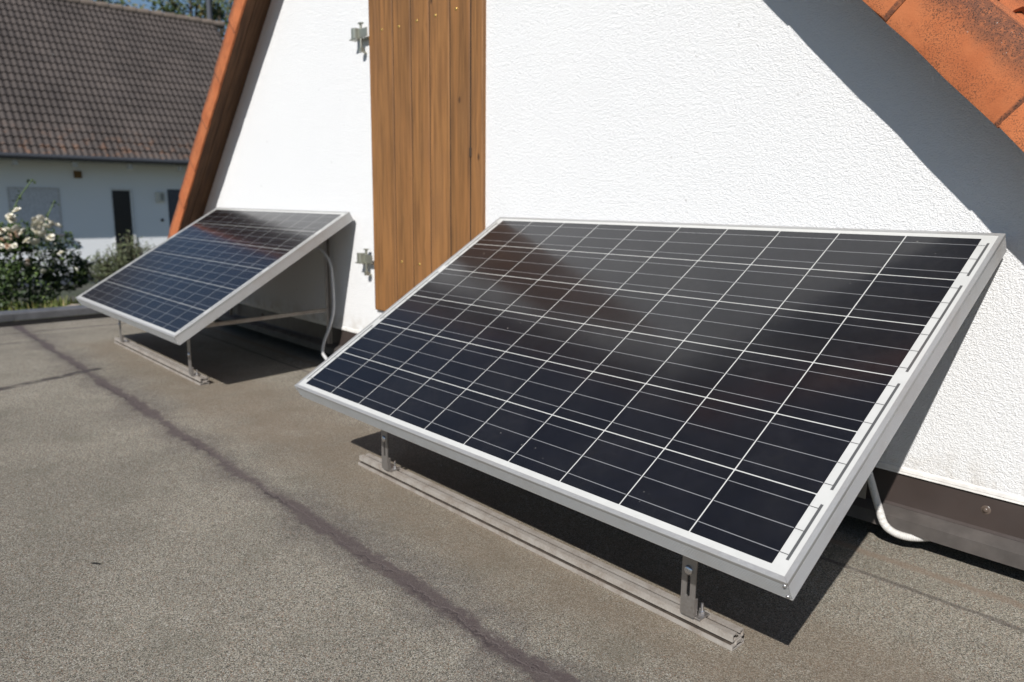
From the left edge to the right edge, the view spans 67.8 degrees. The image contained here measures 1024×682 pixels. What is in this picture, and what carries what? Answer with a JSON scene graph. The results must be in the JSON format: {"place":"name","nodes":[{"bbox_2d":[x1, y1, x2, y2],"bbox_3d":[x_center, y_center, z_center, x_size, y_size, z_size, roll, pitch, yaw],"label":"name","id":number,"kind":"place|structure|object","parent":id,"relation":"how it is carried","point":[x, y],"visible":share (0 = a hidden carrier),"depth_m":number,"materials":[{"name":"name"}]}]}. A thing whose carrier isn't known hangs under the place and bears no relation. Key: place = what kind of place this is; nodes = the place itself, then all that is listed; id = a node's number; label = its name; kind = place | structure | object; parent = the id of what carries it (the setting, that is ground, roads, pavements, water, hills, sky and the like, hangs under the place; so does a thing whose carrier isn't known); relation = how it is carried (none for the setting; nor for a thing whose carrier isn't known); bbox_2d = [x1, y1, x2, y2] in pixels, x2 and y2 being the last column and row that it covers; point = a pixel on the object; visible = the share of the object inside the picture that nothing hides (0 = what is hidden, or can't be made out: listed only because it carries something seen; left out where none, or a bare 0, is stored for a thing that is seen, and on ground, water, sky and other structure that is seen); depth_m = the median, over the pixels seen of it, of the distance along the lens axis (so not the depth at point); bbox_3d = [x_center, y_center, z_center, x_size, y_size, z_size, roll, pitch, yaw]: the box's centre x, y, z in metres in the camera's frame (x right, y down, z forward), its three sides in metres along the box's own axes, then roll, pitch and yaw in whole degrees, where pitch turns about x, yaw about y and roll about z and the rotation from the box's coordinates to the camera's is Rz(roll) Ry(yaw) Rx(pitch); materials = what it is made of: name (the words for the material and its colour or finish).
{"place":"outdoors","nodes":[
{"label":"outdoors","id":0,"kind":"place"},
{"bbox_2d":[0,283,95,305],"bbox_3d":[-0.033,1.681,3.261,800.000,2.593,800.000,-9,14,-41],"label":"ground","id":1,"kind":"structure","parent":0,"point":[72,293],"depth_m":13.62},
{"bbox_2d":[0,178,93,310],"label":"rose bush","id":2,"kind":"object","parent":1,"relation":"on","point":[14,240],"visible":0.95,"depth_m":7.69,"materials":[{"name":"green plant"}]},
{"bbox_2d":[95,0,128,5],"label":"broadleaf tree","id":3,"kind":"object","parent":1,"relation":"on","point":[109,1],"visible":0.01,"depth_m":36.31,"materials":[{"name":"plant"}]},
{"bbox_2d":[0,0,224,287],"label":"neighbour house","id":4,"kind":"structure","parent":1,"relation":"on","point":[101,106],"depth_m":19.28,"materials":[{"name":"tile"}]},
{"bbox_2d":[7,187,68,236],"bbox_3d":[-11.236,-3.048,18.012,1.200,1.150,0.180,-9,14,-41],"label":"window","id":5,"kind":"structure","parent":4,"relation":"in","point":[35,201],"depth_m":18.02,"materials":[{"name":"glass"}]},
{"bbox_2d":[110,188,136,259],"bbox_3d":[-9.868,-2.806,19.401,0.510,2.120,0.065,-9,14,-41],"label":"door","id":6,"kind":"structure","parent":4,"relation":"in","point":[122,202],"depth_m":19.32,"materials":[{"name":"black glass"}]},
{"bbox_2d":[167,189,179,225],"bbox_3d":[-8.676,-3.337,20.397,0.985,1.410,0.030,-9,14,-41],"label":"window","id":7,"kind":"structure","parent":4,"relation":"in","point":[173,194],"depth_m":20.08,"materials":[{"name":"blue glass"}]},
{"bbox_2d":[86,229,155,284],"bbox_3d":[-4.790,-0.940,9.621,1.323,0.957,0.943,-9,14,-41],"label":"grey green shrub","id":8,"kind":"object","parent":1,"relation":"on","point":[108,268],"visible":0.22,"depth_m":9.41,"materials":[{"name":"green plant"}]},
{"bbox_2d":[106,0,140,7],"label":"broadleaf tree","id":9,"kind":"object","parent":1,"relation":"on","point":[122,2],"visible":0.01,"depth_m":31.51,"materials":[{"name":"plant"}]},
{"bbox_2d":[140,0,230,36],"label":"broadleaf tree","id":10,"kind":"object","parent":1,"relation":"on","point":[216,12],"visible":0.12,"depth_m":31.36,"materials":[{"name":"green plant"}]},
{"bbox_2d":[194,0,233,37],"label":"broadleaf tree","id":11,"kind":"object","parent":1,"relation":"on","point":[229,7],"visible":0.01,"depth_m":37.41,"materials":[{"name":"plant"}]},
{"bbox_2d":[0,317,1023,681],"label":"flat roof","id":12,"kind":"structure","parent":1,"relation":"on","point":[242,517],"depth_m":1.76,"materials":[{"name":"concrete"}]},
{"bbox_2d":[0,313,109,326],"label":"roof gutter","id":13,"kind":"object","parent":12,"relation":"attached to","point":[48,320],"visible":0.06,"depth_m":5.29,"materials":[{"name":"grey metal"}]},
{"bbox_2d":[0,305,100,321],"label":"edge trim","id":14,"kind":"structure","parent":13,"relation":"on","point":[30,314],"depth_m":5.26,"materials":[{"name":"grey metal"}]},
{"bbox_2d":[76,207,353,385],"bbox_3d":[-1.640,-0.304,4.048,0.870,0.781,1.650,-9,14,-41],"label":"solar panel","id":15,"kind":"object","parent":12,"relation":"on","point":[187,283],"visible":1,"depth_m":3.81,"materials":[{"name":"glass"}]},
{"bbox_2d":[315,246,334,359],"bbox_3d":[-0.439,-0.062,3.248,0.082,0.618,1.911,-8,14,-40],"label":"cable conduit","id":16,"kind":"object","parent":15,"relation":"attached to","point":[322,251],"visible":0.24,"depth_m":3.83,"materials":[{"name":"white plastic"}]},
{"bbox_2d":[294,217,1006,650],"bbox_3d":[0.197,0.084,2.035,0.870,0.781,1.650,-9,14,-41],"label":"solar panel","id":17,"kind":"object","parent":12,"relation":"on","point":[736,401],"visible":1,"depth_m":1.71,"materials":[{"name":"black glass"}]},
{"bbox_2d":[167,0,1023,569],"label":"gable house","id":18,"kind":"structure","parent":1,"relation":"on","point":[419,140],"depth_m":2.32,"materials":[{"name":"white paint"}]},
{"bbox_2d":[867,471,927,541],"bbox_3d":[0.938,0.321,1.858,0.269,0.333,0.030,7,12,32],"label":"cable conduit","id":19,"kind":"object","parent":18,"relation":"attached to","point":[886,526],"visible":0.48,"depth_m":1.88,"materials":[{"name":"white plastic"}]},
{"bbox_2d":[3,294,99,321],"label":"grass","id":20,"kind":"structure","parent":0,"point":[58,302],"depth_m":7.62,"materials":[{"name":"green plant"}]},
{"bbox_2d":[93,0,232,38],"label":"sky","id":21,"kind":"structure","parent":0,"point":[138,2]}
]}

